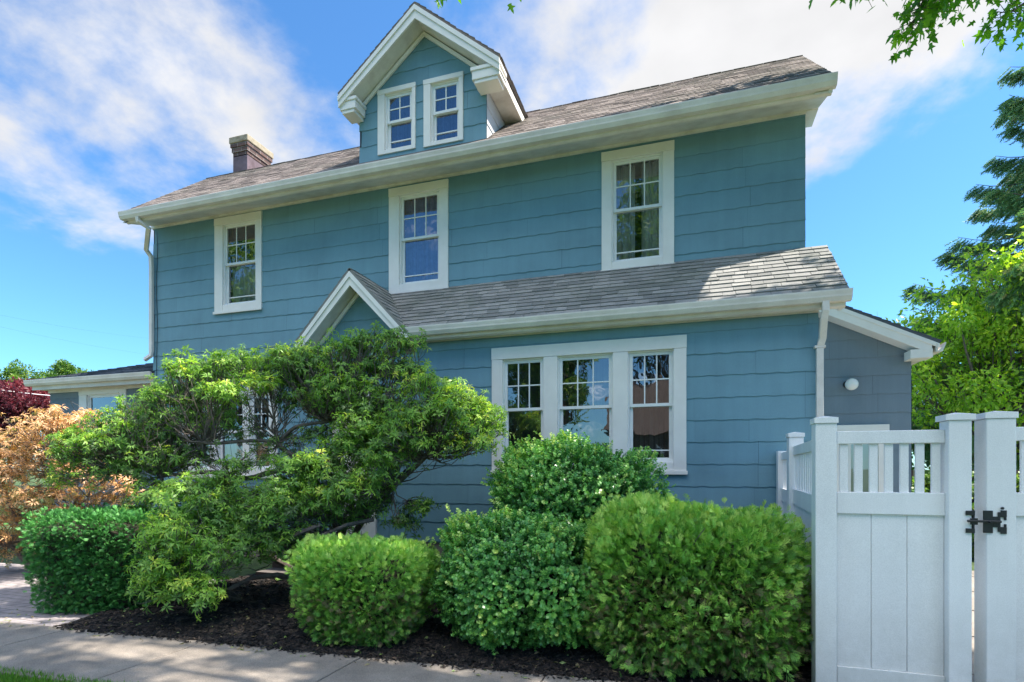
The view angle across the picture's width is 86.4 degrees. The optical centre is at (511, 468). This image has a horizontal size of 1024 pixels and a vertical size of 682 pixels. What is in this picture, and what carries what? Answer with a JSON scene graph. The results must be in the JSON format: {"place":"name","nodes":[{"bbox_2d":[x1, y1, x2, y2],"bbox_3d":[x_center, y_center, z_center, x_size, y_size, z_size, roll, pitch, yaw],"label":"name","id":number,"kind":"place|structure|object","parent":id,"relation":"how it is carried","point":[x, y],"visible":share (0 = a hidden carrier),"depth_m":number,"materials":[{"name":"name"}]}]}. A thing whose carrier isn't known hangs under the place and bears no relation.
{"place":"outdoors","nodes":[
{"label":"outdoors","id":0,"kind":"place"},
{"bbox_2d":[0,563,215,629],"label":"paver path","id":1,"kind":"structure","parent":0,"point":[13,596],"depth_m":6.10,"materials":[{"name":"grey concrete"}]},
{"bbox_2d":[0,404,145,572],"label":"pieris shrub","id":2,"kind":"object","parent":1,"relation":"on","point":[55,422],"visible":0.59,"depth_m":7.76,"materials":[{"name":"orange plant"}]},
{"bbox_2d":[4,502,197,614],"bbox_3d":[-4.407,0.955,6.133,1.538,1.202,1.310,0,0,3],"label":"yew hedge","id":3,"kind":"object","parent":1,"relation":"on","point":[84,563],"visible":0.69,"depth_m":5.65,"materials":[{"name":"green plant"}]},
{"bbox_2d":[0,621,616,681],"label":"sidewalk","id":4,"kind":"structure","parent":0,"point":[114,658],"depth_m":4.21,"materials":[{"name":"concrete"}]},
{"bbox_2d":[0,471,973,579],"bbox_3d":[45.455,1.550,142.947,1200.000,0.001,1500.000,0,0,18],"label":"ground","id":5,"kind":"structure","parent":0,"point":[255,564],"depth_m":9.04,"materials":[{"name":"plant"}]},
{"bbox_2d":[0,359,39,487],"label":"broadleaf tree","id":6,"kind":"object","parent":5,"relation":"on","point":[11,372],"visible":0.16,"depth_m":44.95,"materials":[{"name":"green plant"}]},
{"bbox_2d":[0,379,49,459],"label":"purple plum tree","id":7,"kind":"object","parent":5,"relation":"on","point":[13,404],"visible":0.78,"depth_m":12.44,"materials":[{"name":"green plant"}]},
{"bbox_2d":[0,377,49,502],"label":"purple plum tree","id":8,"kind":"object","parent":5,"relation":"on","point":[19,381],"visible":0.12,"depth_m":23.46,"materials":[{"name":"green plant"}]},
{"bbox_2d":[31,369,59,485],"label":"broadleaf tree","id":9,"kind":"object","parent":5,"relation":"on","point":[41,374],"visible":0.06,"depth_m":45.64,"materials":[{"name":"green plant"}]},
{"bbox_2d":[46,358,84,374],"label":"broadleaf tree","id":10,"kind":"object","parent":5,"relation":"on","point":[62,367],"visible":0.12,"depth_m":48.98,"materials":[{"name":"green plant"}]},
{"bbox_2d":[0,665,138,681],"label":"grass","id":11,"kind":"structure","parent":5,"relation":"on","point":[13,677],"depth_m":3.90,"materials":[{"name":"green plant"}]},
{"bbox_2d":[54,573,810,681],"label":"mulch bed","id":12,"kind":"object","parent":5,"relation":"on","point":[543,665],"visible":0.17,"depth_m":4.79,"materials":[{"name":"black wood"}]},
{"bbox_2d":[122,496,257,620],"bbox_3d":[-3.140,0.887,5.328,1.112,1.242,1.289,0,0,-35],"label":"pieris shrub","id":13,"kind":"object","parent":12,"relation":"on","point":[166,546],"visible":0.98,"depth_m":5.08,"materials":[{"name":"green plant"}]},
{"bbox_2d":[36,320,510,595],"bbox_3d":[-2.778,-0.099,6.361,5.588,3.206,2.311,0,0,18],"label":"pieris shrub","id":14,"kind":"object","parent":12,"relation":"on","point":[125,446],"visible":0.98,"depth_m":6.11,"materials":[{"name":"green plant"}]},
{"bbox_2d":[275,526,442,649],"bbox_3d":[-1.285,1.044,4.915,1.376,1.034,1.151,0,0,18],"label":"arborvitae shrub","id":15,"kind":"object","parent":12,"relation":"on","point":[355,589],"visible":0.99,"depth_m":4.57,"materials":[{"name":"green plant"}]},
{"bbox_2d":[3,584,810,681],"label":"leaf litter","id":16,"kind":"object","parent":12,"relation":"on","point":[561,662],"visible":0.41,"depth_m":4.61,"materials":[{"name":"brown plant"}]},
{"bbox_2d":[424,504,628,654],"bbox_3d":[0.206,0.945,4.859,1.972,1.288,1.706,0,0,18],"label":"holly shrub","id":17,"kind":"object","parent":12,"relation":"on","point":[519,587],"visible":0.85,"depth_m":4.33,"materials":[{"name":"green plant"}]},
{"bbox_2d":[480,428,675,540],"bbox_3d":[0.701,0.574,5.840,2.057,1.999,1.992,0,0,18],"label":"holly shrub","id":18,"kind":"object","parent":12,"relation":"on","point":[546,476],"visible":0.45,"depth_m":5.33,"materials":[{"name":"green plant"}]},
{"bbox_2d":[574,488,813,681],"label":"arborvitae shrub","id":19,"kind":"object","parent":12,"relation":"on","point":[705,584],"visible":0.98,"depth_m":3.89,"materials":[{"name":"green plant"}]},
{"bbox_2d":[23,2,945,580],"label":"house","id":20,"kind":"structure","parent":5,"relation":"on","point":[623,272],"depth_m":7.72,"materials":[{"name":"blue paint"}]},
{"bbox_2d":[78,389,126,470],"bbox_3d":[-8.261,-0.775,11.371,1.544,1.909,0.574,0,0,18],"label":"window","id":21,"kind":"structure","parent":20,"relation":"in","point":[85,397],"depth_m":11.28,"materials":[{"name":"beige paint"}]},
{"bbox_2d":[182,387,277,477],"bbox_3d":[-4.992,-0.603,10.017,2.375,1.815,0.574,0,0,18],"label":"window","id":22,"kind":"structure","parent":20,"relation":"in","point":[225,449],"depth_m":9.87,"materials":[{"name":"beige paint"}]},
{"bbox_2d":[213,211,262,314],"bbox_3d":[-4.780,-3.618,9.949,1.334,1.949,0.574,0,0,18],"label":"window","id":23,"kind":"structure","parent":20,"relation":"in","point":[246,264],"depth_m":9.84,"materials":[{"name":"beige paint"}]},
{"bbox_2d":[342,435,367,535],"bbox_3d":[-2.332,-0.004,8.154,0.479,2.048,0.052,0,0,18],"label":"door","id":24,"kind":"structure","parent":20,"relation":"in","point":[364,529],"depth_m":8.11,"materials":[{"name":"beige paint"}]},
{"bbox_2d":[377,82,436,155],"bbox_3d":[-1.638,-5.230,8.486,1.061,1.355,0.558,0,0,18],"label":"window","id":25,"kind":"structure","parent":20,"relation":"in","point":[396,121],"depth_m":8.32,"materials":[{"name":"beige paint"}]},
{"bbox_2d":[388,179,448,293],"bbox_3d":[-1.396,-3.614,8.873,1.302,1.929,0.574,0,0,18],"label":"window","id":26,"kind":"structure","parent":20,"relation":"in","point":[418,213],"depth_m":8.76,"materials":[{"name":"beige paint"}]},
{"bbox_2d":[423,71,463,147],"bbox_3d":[-0.909,-5.220,8.255,1.053,1.364,0.558,0,0,18],"label":"window","id":27,"kind":"structure","parent":20,"relation":"in","point":[443,126],"depth_m":8.08,"materials":[{"name":"beige paint"}]},
{"bbox_2d":[490,335,687,474],"bbox_3d":[1.012,-0.737,7.321,2.830,1.902,0.574,0,0,18],"label":"window","id":28,"kind":"structure","parent":20,"relation":"in","point":[631,393],"depth_m":7.14,"materials":[{"name":"beige paint"}]},
{"bbox_2d":[601,140,673,270],"bbox_3d":[1.821,-3.592,7.850,1.298,1.944,0.574,0,0,18],"label":"window","id":29,"kind":"structure","parent":20,"relation":"in","point":[638,181],"depth_m":7.72,"materials":[{"name":"beige paint"}]},
{"bbox_2d":[848,444,868,491],"bbox_3d":[5.033,0.448,7.885,0.416,1.904,0.102,0,0,18],"label":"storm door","id":30,"kind":"structure","parent":20,"relation":"in","point":[850,446],"depth_m":7.88,"materials":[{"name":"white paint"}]},
{"bbox_2d":[434,0,1023,63],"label":"maple tree","id":31,"kind":"object","parent":5,"relation":"on","point":[932,10],"visible":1,"depth_m":5.78,"materials":[{"name":"green plant"}]},
{"bbox_2d":[776,416,838,681],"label":"privacy fence","id":32,"kind":"object","parent":5,"relation":"on","point":[806,481],"visible":0.82,"depth_m":3.66,"materials":[{"name":"white plastic"}]},
{"bbox_2d":[837,413,977,681],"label":"gate","id":33,"kind":"structure","parent":32,"relation":"attached to","point":[904,584],"depth_m":3.54,"materials":[{"name":"white plastic"}]},
{"bbox_2d":[911,476,930,492],"bbox_3d":[6.853,0.863,9.999,1.775,1.580,1.711,0,0,18],"label":"bush","id":34,"kind":"object","parent":5,"relation":"on","point":[926,489],"visible":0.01,"depth_m":9.56,"materials":[{"name":"green plant"}]},
{"bbox_2d":[885,312,1023,469],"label":"broadleaf tree","id":35,"kind":"object","parent":5,"relation":"on","point":[919,407],"visible":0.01,"depth_m":17.38,"materials":[{"name":"green plant"}]},
{"bbox_2d":[897,226,1023,469],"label":"cherry tree","id":36,"kind":"object","parent":5,"relation":"on","point":[981,335],"visible":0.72,"depth_m":11.48,"materials":[{"name":"green plant"}]},
{"bbox_2d":[901,66,1023,469],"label":"spruce tree","id":37,"kind":"object","parent":5,"relation":"on","point":[1007,199],"visible":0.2,"depth_m":13.35,"materials":[{"name":"green plant"}]},
{"bbox_2d":[911,470,1019,478],"bbox_3d":[9.177,0.740,10.545,5.100,1.460,0.060,0,0,18],"label":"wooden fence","id":38,"kind":"object","parent":5,"relation":"on","point":[913,473],"visible":0.02,"depth_m":10.88,"materials":[{"name":"brown wood"}]},
{"bbox_2d":[912,469,1019,557],"bbox_3d":[8.060,0.783,9.842,1.992,1.717,1.658,0,0,18],"label":"bush","id":39,"kind":"object","parent":5,"relation":"on","point":[926,475],"visible":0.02,"depth_m":9.48,"materials":[{"name":"green plant"}]},
{"bbox_2d":[967,411,1023,681],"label":"gate","id":40,"kind":"structure","parent":5,"relation":"on","point":[999,585],"depth_m":3.36,"materials":[{"name":"white plastic"}]},
{"bbox_2d":[1016,471,1019,490],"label":"bush","id":41,"kind":"object","parent":5,"relation":"on","point":[1017,484],"visible":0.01,"depth_m":9.26,"materials":[{"name":"green plant"}]},
{"bbox_2d":[0,0,1023,470],"label":"sky","id":42,"kind":"structure","parent":0,"point":[108,107],"materials":[{"name":"blue"}]},
{"bbox_2d":[972,571,973,681],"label":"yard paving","id":43,"kind":"structure","parent":0,"point":[972,626],"depth_m":5.22,"materials":[{"name":"concrete"}]}
]}

